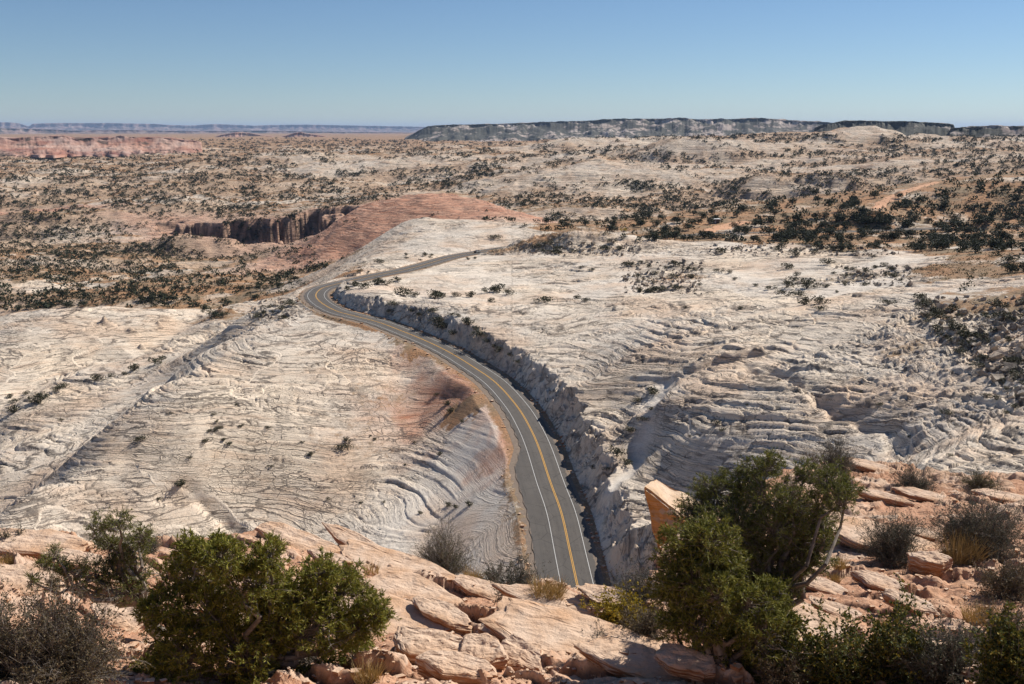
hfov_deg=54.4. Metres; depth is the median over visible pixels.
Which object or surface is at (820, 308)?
desert shrub
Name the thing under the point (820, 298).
desert shrub
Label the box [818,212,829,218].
juniper tree
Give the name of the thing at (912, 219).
juniper tree
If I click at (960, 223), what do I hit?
juniper tree
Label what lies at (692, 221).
juniper tree
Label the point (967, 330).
desert shrub
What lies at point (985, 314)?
desert shrub
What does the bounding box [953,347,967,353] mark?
desert shrub
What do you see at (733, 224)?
juniper tree
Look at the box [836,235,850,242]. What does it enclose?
juniper tree
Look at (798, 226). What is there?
juniper tree
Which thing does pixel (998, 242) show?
juniper tree
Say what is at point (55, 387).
desert shrub
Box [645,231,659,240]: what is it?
juniper tree
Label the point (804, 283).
desert shrub
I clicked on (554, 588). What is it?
grass tuft
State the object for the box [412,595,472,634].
rock slab
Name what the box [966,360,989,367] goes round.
desert shrub
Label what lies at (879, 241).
juniper tree
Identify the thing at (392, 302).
desert shrub
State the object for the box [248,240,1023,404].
scrub
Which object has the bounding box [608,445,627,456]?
desert shrub
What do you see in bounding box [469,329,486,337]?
desert shrub
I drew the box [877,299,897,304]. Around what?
desert shrub
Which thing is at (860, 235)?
juniper tree
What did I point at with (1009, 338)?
desert shrub
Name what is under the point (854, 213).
juniper tree
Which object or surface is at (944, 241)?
juniper tree
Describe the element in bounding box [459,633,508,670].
rock slab
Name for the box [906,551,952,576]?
rock slab
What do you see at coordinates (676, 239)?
dry grass cover
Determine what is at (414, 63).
sky
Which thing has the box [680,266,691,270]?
desert shrub
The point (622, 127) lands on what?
long mesa
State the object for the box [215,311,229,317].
juniper tree
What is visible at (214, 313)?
juniper tree
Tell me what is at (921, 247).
juniper tree
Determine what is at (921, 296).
desert shrub
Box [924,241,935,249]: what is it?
juniper tree
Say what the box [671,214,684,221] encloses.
juniper tree
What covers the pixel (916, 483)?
desert shrub
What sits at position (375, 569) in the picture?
grass tuft
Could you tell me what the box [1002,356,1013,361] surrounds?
desert shrub
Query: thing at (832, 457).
desert shrub
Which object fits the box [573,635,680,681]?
rock slab
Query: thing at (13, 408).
desert shrub
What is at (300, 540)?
rock slab
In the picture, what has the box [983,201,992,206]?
juniper tree
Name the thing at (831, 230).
juniper tree
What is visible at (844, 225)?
juniper tree
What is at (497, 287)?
desert shrub
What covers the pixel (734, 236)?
juniper tree
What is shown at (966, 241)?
juniper tree
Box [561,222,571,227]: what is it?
juniper tree
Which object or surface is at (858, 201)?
juniper tree
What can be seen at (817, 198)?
juniper tree
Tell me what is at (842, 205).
juniper tree
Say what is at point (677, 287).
desert shrub
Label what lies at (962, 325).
desert shrub
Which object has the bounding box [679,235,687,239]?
juniper tree
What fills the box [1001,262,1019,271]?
juniper tree
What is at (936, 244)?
juniper tree
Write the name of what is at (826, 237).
juniper tree
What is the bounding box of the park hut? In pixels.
[713,218,720,223]
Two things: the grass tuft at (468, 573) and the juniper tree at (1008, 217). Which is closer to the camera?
the grass tuft at (468, 573)
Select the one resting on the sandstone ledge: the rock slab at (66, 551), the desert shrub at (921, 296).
the rock slab at (66, 551)
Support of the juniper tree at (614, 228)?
on the slickrock terrain at (582, 372)
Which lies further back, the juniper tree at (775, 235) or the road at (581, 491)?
the juniper tree at (775, 235)
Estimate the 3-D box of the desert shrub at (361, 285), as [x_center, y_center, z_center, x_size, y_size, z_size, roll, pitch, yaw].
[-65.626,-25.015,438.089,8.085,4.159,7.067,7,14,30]
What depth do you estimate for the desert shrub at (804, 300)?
342.62 m
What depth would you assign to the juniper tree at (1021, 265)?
351.13 m
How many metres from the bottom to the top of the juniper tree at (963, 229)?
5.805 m
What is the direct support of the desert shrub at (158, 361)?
on the slickrock terrain at (582, 372)
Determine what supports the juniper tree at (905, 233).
on the slickrock terrain at (582, 372)
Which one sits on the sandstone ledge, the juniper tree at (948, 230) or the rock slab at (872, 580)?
the rock slab at (872, 580)
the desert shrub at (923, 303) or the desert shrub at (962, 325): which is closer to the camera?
the desert shrub at (962, 325)
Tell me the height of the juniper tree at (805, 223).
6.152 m
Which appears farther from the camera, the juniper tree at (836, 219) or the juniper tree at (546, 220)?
the juniper tree at (546, 220)
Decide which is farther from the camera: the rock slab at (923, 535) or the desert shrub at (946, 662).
the rock slab at (923, 535)
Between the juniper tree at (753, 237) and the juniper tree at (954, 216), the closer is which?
the juniper tree at (753, 237)
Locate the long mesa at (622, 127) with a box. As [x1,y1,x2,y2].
[405,117,830,141]
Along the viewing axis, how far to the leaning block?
28.53 m
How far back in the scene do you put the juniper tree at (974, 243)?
456.49 m
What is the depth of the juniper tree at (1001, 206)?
685.89 m
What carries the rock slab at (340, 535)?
on the sandstone ledge
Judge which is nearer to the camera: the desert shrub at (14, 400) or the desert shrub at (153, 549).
the desert shrub at (153, 549)
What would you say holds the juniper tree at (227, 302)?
on the slickrock terrain at (582, 372)
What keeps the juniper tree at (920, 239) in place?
on the slickrock terrain at (582, 372)
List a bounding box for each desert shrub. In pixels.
[0,522,25,540]
[0,566,56,680]
[0,567,155,683]
[5,404,19,413]
[7,398,20,402]
[27,391,47,402]
[52,385,63,391]
[56,382,71,387]
[90,374,106,380]
[127,363,139,370]
[129,523,167,554]
[133,435,148,441]
[148,355,165,363]
[174,479,185,486]
[276,304,285,309]
[333,442,353,450]
[343,436,352,441]
[353,281,373,288]
[373,279,394,284]
[386,300,399,305]
[394,286,412,296]
[407,500,481,574]
[426,289,443,298]
[428,315,445,321]
[431,320,446,330]
[461,317,473,325]
[465,290,475,296]
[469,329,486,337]
[478,559,508,582]
[481,285,498,292]
[484,549,550,605]
[488,234,502,238]
[492,283,505,292]
[503,289,516,294]
[533,296,553,302]
[578,580,657,628]
[581,619,622,639]
[598,246,611,250]
[606,554,667,603]
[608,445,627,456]
[617,597,672,642]
[620,458,632,464]
[621,261,630,265]
[623,426,635,432]
[636,416,648,420]
[647,286,664,291]
[648,385,659,393]
[669,260,683,265]
[669,284,683,288]
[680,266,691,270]
[715,247,725,253]
[751,642,819,683]
[756,594,894,683]
[768,471,805,497]
[773,244,786,250]
[773,289,795,295]
[780,262,794,268]
[783,280,799,287]
[785,276,799,280]
[788,290,805,295]
[791,250,800,256]
[794,436,830,464]
[797,296,811,304]
[800,278,822,288]
[812,295,830,304]
[812,304,826,309]
[816,426,860,476]
[818,258,835,263]
[849,572,950,683]
[850,499,934,569]
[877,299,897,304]
[880,598,988,683]
[887,456,945,494]
[911,478,1023,566]
[913,292,926,298]
[915,300,933,308]
[919,311,932,317]
[927,306,944,315]
[931,311,945,317]
[932,322,941,331]
[937,408,954,414]
[944,304,960,310]
[947,321,961,329]
[947,322,967,330]
[952,465,1003,490]
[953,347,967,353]
[956,328,969,337]
[957,329,978,337]
[957,339,971,347]
[958,600,1023,683]
[965,592,1023,640]
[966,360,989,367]
[970,542,1023,602]
[975,332,988,338]
[976,353,988,360]
[981,310,999,317]
[986,298,1010,307]
[990,310,1012,320]
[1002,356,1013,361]
[1003,335,1014,341]
[1003,356,1017,362]
[1007,370,1021,379]
[1010,403,1021,407]
[1011,357,1023,364]
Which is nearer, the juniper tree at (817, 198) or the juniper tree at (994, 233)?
the juniper tree at (994, 233)
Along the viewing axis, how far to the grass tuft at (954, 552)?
20.46 m
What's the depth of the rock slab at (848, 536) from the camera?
23.20 m
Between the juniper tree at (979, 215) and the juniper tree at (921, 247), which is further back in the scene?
the juniper tree at (979, 215)
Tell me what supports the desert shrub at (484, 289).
on the slickrock terrain at (582, 372)
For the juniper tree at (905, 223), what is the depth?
640.02 m
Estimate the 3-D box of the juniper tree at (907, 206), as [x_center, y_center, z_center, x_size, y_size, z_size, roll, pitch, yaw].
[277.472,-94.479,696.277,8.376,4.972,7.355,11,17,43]
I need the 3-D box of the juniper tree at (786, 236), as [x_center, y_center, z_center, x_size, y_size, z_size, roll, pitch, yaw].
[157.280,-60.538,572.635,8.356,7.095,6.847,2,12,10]
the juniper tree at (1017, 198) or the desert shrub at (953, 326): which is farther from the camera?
the juniper tree at (1017, 198)
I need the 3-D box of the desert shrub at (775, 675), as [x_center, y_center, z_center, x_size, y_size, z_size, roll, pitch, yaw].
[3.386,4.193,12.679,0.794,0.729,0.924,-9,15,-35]
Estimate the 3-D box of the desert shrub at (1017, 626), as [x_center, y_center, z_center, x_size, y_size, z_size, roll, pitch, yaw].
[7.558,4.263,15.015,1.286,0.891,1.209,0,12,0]
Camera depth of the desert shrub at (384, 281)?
467.56 m
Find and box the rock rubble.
[0,494,1023,683]
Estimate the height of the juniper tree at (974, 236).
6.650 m
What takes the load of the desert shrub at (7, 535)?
on the rock slab at (30, 543)
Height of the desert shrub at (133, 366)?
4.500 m
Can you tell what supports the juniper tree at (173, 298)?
on the slickrock terrain at (582, 372)
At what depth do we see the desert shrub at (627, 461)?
258.16 m
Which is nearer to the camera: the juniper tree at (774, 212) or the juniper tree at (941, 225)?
the juniper tree at (941, 225)
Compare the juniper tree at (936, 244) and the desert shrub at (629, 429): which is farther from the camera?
the juniper tree at (936, 244)
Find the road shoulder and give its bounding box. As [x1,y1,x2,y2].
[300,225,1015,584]
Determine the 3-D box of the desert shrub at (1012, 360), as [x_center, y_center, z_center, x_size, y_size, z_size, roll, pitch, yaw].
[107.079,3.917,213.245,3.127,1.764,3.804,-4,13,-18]
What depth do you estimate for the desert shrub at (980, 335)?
237.89 m
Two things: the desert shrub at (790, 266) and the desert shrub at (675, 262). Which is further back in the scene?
the desert shrub at (675, 262)
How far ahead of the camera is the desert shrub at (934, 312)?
276.36 m
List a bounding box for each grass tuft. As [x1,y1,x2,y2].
[0,550,25,564]
[348,658,392,683]
[360,560,382,574]
[458,563,486,578]
[524,573,569,600]
[826,573,844,582]
[831,554,851,569]
[932,526,997,565]
[957,598,1000,624]
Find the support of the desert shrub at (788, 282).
on the slickrock terrain at (582, 372)
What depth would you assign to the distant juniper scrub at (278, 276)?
1351.35 m
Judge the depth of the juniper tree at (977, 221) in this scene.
610.64 m
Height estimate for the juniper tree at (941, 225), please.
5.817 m
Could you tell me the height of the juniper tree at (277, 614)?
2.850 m
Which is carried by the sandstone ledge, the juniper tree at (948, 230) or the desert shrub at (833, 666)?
the desert shrub at (833, 666)
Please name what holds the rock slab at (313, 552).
on the sandstone ledge
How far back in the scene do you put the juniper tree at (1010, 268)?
354.61 m
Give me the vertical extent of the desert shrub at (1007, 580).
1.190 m
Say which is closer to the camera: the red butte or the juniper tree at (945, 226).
the juniper tree at (945, 226)
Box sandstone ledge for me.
[0,461,1023,683]
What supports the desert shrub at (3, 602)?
on the sandstone ledge
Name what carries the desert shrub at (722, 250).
on the slickrock terrain at (582, 372)
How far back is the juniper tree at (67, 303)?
696.87 m
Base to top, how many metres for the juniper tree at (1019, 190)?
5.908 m
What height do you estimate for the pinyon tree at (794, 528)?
4.020 m
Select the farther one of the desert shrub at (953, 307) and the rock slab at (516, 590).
the desert shrub at (953, 307)
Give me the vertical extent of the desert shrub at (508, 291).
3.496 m
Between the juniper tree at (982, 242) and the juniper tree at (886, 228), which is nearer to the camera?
the juniper tree at (982, 242)
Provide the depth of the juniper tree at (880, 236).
565.39 m
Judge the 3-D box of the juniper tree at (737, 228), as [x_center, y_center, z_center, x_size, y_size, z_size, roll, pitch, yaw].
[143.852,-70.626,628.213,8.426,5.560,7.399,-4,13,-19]
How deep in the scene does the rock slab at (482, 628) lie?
16.38 m
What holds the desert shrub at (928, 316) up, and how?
on the slickrock terrain at (582, 372)
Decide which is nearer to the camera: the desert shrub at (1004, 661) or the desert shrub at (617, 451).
the desert shrub at (1004, 661)
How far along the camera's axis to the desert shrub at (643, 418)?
268.02 m
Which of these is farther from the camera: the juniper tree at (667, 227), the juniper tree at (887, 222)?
the juniper tree at (667, 227)
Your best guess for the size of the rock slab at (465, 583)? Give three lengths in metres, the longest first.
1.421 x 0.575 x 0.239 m
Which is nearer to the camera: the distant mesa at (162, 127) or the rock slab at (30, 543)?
the rock slab at (30, 543)
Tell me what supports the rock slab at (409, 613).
on the sandstone ledge
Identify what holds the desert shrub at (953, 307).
on the slickrock terrain at (582, 372)
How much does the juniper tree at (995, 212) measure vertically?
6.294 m
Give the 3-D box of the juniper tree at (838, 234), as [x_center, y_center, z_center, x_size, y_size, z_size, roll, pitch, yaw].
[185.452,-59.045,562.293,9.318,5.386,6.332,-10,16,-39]
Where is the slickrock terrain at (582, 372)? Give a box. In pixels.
[0,126,1023,588]
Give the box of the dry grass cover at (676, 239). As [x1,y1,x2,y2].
[0,148,1023,308]
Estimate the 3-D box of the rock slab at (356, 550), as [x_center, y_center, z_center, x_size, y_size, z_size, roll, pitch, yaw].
[-2.440,5.367,23.249,3.931,0.272,1.212,14,23,25]
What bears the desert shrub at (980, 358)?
on the slickrock terrain at (582, 372)
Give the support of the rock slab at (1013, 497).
on the sandstone ledge
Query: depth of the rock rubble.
13.89 m
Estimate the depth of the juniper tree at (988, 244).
451.44 m
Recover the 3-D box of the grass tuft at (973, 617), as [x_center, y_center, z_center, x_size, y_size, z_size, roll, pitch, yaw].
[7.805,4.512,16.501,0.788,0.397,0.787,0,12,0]
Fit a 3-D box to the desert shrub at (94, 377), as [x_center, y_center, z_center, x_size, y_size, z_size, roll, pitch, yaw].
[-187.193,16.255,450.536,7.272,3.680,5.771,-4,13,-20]
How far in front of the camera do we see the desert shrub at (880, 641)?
12.40 m
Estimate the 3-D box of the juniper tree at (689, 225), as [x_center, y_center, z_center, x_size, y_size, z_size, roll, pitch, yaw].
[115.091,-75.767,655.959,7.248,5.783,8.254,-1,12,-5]
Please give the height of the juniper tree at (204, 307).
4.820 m
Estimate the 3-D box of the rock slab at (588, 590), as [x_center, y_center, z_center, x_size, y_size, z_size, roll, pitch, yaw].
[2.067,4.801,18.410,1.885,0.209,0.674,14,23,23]
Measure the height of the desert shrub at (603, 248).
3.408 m
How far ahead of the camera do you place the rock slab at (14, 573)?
17.57 m
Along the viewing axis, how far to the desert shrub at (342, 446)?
311.89 m
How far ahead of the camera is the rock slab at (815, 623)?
16.44 m
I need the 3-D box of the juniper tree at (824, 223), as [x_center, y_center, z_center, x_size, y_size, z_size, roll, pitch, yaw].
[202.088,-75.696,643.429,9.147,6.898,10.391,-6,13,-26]
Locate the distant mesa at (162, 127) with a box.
[0,122,424,131]
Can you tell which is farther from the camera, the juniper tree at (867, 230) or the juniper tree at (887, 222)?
the juniper tree at (887, 222)
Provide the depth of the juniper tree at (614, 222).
684.79 m
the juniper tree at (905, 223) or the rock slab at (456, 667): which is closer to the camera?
the rock slab at (456, 667)
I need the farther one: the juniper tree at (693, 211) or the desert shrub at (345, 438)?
the juniper tree at (693, 211)
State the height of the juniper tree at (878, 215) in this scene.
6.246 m
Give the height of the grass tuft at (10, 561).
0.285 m
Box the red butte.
[216,132,326,136]
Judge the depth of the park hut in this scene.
688.59 m
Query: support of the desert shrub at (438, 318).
on the slickrock terrain at (582, 372)
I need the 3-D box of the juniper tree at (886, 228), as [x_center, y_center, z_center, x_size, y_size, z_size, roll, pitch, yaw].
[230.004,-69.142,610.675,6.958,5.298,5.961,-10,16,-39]
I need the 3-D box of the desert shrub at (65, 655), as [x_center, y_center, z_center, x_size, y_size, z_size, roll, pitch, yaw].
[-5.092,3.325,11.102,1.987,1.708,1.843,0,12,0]
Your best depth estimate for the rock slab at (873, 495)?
29.54 m
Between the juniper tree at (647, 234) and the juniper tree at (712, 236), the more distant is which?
the juniper tree at (712, 236)
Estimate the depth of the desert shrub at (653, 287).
424.18 m
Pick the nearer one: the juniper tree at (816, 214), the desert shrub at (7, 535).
the desert shrub at (7, 535)
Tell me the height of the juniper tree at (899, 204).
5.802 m
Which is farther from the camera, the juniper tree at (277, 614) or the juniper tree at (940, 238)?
the juniper tree at (940, 238)
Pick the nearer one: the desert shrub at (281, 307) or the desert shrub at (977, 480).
the desert shrub at (977, 480)
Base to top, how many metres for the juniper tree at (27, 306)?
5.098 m
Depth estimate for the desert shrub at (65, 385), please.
442.89 m
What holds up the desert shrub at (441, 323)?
on the slickrock terrain at (582, 372)
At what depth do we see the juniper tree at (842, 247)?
511.02 m
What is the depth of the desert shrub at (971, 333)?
241.18 m
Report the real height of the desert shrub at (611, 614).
1.014 m
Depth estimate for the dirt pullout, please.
664.83 m
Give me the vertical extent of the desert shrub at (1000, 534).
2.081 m
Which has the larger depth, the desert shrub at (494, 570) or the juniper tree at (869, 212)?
the juniper tree at (869, 212)
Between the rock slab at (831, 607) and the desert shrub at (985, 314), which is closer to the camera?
the rock slab at (831, 607)
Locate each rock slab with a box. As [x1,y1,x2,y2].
[0,528,94,560]
[0,564,66,596]
[40,548,104,569]
[90,603,144,632]
[247,577,463,637]
[254,521,340,553]
[307,548,349,570]
[321,522,379,545]
[338,539,456,579]
[360,570,464,602]
[393,626,462,665]
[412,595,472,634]
[415,650,497,683]
[453,574,501,600]
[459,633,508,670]
[476,623,501,641]
[478,596,662,657]
[491,582,597,617]
[500,634,545,671]
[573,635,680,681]
[575,583,647,607]
[653,643,715,680]
[793,604,850,640]
[804,574,848,595]
[808,595,861,619]
[826,514,939,554]
[849,457,895,473]
[849,570,904,591]
[854,488,914,506]
[881,588,939,616]
[891,487,945,501]
[903,526,938,541]
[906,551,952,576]
[971,488,1023,502]
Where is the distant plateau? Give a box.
[0,128,414,133]
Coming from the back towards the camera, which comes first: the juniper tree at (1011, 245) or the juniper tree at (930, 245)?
the juniper tree at (930, 245)
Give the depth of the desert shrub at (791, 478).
30.42 m
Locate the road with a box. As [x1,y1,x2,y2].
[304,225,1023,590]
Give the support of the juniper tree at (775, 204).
on the slickrock terrain at (582, 372)
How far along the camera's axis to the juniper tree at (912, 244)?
486.67 m
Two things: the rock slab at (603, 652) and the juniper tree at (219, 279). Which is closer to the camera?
the rock slab at (603, 652)
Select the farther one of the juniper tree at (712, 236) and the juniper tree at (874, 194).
the juniper tree at (874, 194)
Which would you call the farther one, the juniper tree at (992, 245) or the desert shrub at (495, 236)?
the desert shrub at (495, 236)
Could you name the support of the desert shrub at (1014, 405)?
on the slickrock terrain at (582, 372)
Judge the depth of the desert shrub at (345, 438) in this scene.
315.49 m
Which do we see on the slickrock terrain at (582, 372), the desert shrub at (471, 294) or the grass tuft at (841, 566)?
the desert shrub at (471, 294)
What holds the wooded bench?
on the slickrock terrain at (582, 372)
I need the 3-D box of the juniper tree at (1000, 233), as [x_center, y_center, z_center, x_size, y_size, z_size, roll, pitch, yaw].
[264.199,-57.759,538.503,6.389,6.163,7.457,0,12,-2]
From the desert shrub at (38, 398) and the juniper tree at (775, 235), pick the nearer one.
the desert shrub at (38, 398)
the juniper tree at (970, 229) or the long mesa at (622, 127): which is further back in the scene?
the long mesa at (622, 127)
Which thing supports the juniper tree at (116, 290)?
on the slickrock terrain at (582, 372)
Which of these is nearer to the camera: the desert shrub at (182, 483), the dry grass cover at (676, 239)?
the desert shrub at (182, 483)
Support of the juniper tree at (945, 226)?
on the slickrock terrain at (582, 372)
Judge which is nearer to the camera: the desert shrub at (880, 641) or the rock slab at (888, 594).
the desert shrub at (880, 641)
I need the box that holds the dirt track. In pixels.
[871,182,939,208]
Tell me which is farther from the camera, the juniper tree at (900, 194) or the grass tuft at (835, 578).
the juniper tree at (900, 194)
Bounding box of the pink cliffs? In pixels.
[0,135,201,157]
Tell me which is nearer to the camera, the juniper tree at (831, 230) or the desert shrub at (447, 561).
the desert shrub at (447, 561)
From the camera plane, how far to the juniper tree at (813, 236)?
562.83 m
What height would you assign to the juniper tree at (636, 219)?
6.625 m
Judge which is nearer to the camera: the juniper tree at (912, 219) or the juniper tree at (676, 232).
the juniper tree at (676, 232)
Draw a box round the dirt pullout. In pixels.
[704,221,750,231]
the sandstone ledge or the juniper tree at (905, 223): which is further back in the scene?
the juniper tree at (905, 223)
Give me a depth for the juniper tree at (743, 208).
750.22 m
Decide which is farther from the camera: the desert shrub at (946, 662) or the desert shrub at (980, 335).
the desert shrub at (980, 335)
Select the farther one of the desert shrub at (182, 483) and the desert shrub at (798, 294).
the desert shrub at (798, 294)
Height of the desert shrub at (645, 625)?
0.906 m
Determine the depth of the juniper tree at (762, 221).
660.91 m
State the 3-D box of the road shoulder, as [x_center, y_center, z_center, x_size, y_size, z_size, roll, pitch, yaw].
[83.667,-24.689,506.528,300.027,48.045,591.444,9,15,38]
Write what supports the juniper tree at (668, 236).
on the slickrock terrain at (582, 372)
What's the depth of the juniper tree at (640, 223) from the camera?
676.35 m
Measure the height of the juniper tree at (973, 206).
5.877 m
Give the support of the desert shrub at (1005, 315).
on the slickrock terrain at (582, 372)
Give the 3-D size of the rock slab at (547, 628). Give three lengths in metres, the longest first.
3.879 x 1.439 x 0.310 m
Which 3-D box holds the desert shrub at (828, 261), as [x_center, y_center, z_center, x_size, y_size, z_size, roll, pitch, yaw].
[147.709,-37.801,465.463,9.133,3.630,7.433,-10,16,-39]
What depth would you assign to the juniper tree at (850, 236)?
562.34 m
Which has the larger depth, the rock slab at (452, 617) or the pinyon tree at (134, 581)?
the rock slab at (452, 617)
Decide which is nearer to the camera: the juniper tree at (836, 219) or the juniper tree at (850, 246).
the juniper tree at (850, 246)
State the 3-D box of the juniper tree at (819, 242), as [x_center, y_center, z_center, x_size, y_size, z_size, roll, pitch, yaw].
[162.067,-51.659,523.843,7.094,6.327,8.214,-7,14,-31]
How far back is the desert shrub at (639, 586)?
18.54 m
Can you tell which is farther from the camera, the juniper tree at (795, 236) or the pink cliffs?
the pink cliffs
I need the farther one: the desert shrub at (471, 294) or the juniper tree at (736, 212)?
the juniper tree at (736, 212)
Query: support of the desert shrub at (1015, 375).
on the slickrock terrain at (582, 372)
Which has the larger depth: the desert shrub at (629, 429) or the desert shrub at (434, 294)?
the desert shrub at (434, 294)
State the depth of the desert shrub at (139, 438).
298.14 m
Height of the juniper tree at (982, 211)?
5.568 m
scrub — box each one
[0,132,1023,321]
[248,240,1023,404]
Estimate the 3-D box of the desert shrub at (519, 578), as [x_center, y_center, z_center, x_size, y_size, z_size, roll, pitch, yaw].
[0.070,4.723,19.569,1.378,1.225,1.276,-11,16,-42]
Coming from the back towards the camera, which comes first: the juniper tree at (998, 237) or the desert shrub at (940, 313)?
the juniper tree at (998, 237)
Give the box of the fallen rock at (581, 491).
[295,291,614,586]
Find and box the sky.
[0,0,1023,127]
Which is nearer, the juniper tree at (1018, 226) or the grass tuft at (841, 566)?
the grass tuft at (841, 566)
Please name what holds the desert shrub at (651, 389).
on the slickrock terrain at (582, 372)
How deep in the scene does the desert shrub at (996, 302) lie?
260.38 m
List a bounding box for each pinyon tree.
[23,497,166,638]
[664,446,870,647]
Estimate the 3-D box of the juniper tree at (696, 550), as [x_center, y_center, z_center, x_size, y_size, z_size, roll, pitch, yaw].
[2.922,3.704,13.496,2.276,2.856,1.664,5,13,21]
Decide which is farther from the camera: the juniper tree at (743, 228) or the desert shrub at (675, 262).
the juniper tree at (743, 228)
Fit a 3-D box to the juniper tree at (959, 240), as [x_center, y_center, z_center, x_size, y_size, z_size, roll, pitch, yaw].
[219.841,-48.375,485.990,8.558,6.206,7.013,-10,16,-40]
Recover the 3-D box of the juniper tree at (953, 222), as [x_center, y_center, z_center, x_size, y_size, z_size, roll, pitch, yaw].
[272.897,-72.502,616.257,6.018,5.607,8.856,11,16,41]
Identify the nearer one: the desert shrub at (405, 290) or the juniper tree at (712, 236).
the desert shrub at (405, 290)
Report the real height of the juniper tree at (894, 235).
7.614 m
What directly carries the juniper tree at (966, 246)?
on the slickrock terrain at (582, 372)
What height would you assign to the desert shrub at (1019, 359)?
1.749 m
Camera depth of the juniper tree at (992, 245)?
449.75 m
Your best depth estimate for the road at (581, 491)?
316.25 m
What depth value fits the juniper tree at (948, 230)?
572.53 m
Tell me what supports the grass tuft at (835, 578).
on the sandstone ledge
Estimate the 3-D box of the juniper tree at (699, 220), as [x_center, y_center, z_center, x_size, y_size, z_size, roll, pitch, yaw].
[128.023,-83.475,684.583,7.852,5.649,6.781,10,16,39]
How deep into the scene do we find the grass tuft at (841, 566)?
19.92 m
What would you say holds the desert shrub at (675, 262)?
on the slickrock terrain at (582, 372)
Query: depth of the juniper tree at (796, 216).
669.26 m
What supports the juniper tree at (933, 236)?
on the slickrock terrain at (582, 372)
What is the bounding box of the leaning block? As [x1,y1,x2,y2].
[644,479,696,548]
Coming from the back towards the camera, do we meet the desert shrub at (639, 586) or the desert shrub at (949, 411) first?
the desert shrub at (949, 411)
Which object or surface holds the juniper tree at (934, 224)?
on the slickrock terrain at (582, 372)
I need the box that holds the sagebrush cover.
[0,148,1023,310]
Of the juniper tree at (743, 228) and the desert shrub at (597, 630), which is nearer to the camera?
the desert shrub at (597, 630)
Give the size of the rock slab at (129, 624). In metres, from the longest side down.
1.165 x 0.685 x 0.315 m
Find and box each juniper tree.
[24,304,36,308]
[62,301,70,307]
[80,301,87,305]
[113,287,121,292]
[128,527,401,683]
[129,283,138,289]
[170,296,179,301]
[200,304,209,309]
[206,310,219,317]
[213,278,225,283]
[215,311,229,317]
[221,300,232,304]
[254,284,266,290]
[542,218,552,222]
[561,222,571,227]
[578,217,591,225]
[608,218,619,225]
[608,223,618,230]
[633,217,645,222]
[636,220,644,226]
[641,232,651,238]
[644,510,807,682]
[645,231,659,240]
[648,219,660,225]
[660,230,673,239]
[662,224,672,231]
[667,229,681,239]
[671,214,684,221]
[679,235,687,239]
[683,223,692,230]
[685,219,695,223]
[687,210,697,214]
[688,233,701,240]
[694,217,702,223]
[697,230,706,238]
[706,232,715,239]
[707,217,713,222]
[710,232,724,238]
[725,232,738,240]
[729,222,742,228]
[732,226,741,231]
[733,209,740,215]
[737,226,751,233]
[740,205,748,210]
[748,219,759,226]
[750,235,759,240]
[757,218,766,225]
[760,225,775,234]
[769,202,780,207]
[769,208,778,215]
[772,233,780,239]
[778,232,791,238]
[779,213,791,218]
[783,222,795,227]
[788,198,796,204]
[790,230,801,238]
[791,214,802,221]
[792,220,800,228]
[797,228,808,237]
[799,219,812,227]
[808,233,816,240]
[811,211,823,217]
[813,196,822,200]
[813,239,825,247]
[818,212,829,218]
[819,220,831,227]
[821,235,830,240]
[823,227,836,235]
[833,213,841,221]
[834,204,844,209]
[834,214,846,219]
[834,233,847,240]
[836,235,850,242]
[837,243,845,250]
[841,221,854,228]
[844,233,860,240]
[845,242,855,249]
[848,211,859,218]
[852,199,861,205]
[857,232,867,238]
[858,227,872,235]
[861,209,873,215]
[862,216,873,224]
[867,239,882,244]
[868,242,880,248]
[870,191,878,196]
[873,213,886,220]
[877,233,887,239]
[879,217,891,225]
[881,226,891,232]
[888,229,901,240]
[894,191,903,198]
[894,201,903,207]
[900,230,910,237]
[901,219,909,227]
[902,203,911,208]
[902,216,915,222]
[903,229,917,235]
[906,241,917,251]
[914,196,926,201]
[915,237,926,243]
[916,244,926,251]
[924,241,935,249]
[926,233,942,240]
[930,235,944,242]
[932,220,942,228]
[932,241,942,250]
[937,223,949,227]
[937,238,952,249]
[941,225,951,229]
[944,228,952,232]
[947,213,960,218]
[949,220,957,227]
[954,220,964,227]
[954,237,971,245]
[956,242,970,249]
[957,226,973,233]
[960,239,972,247]
[966,224,977,232]
[967,202,978,209]
[968,239,982,249]
[970,232,981,239]
[971,213,983,218]
[971,218,982,226]
[971,245,981,251]
[976,239,987,247]
[978,209,990,215]
[978,214,994,224]
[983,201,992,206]
[985,241,1003,248]
[986,234,1003,241]
[986,239,994,247]
[989,228,1001,235]
[990,209,1000,215]
[993,223,1003,229]
[993,238,1008,245]
[994,202,1004,209]
[997,230,1006,236]
[1000,254,1013,262]
[1001,214,1012,219]
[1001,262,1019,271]
[1004,238,1021,250]
[1004,263,1018,272]
[1009,222,1023,228]
[1012,193,1021,200]
[1012,205,1023,215]
[1013,187,1023,194]
[1013,261,1023,271]
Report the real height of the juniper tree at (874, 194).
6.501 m
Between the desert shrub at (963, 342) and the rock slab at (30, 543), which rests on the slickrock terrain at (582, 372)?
the desert shrub at (963, 342)
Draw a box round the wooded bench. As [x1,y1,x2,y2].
[950,125,1023,137]

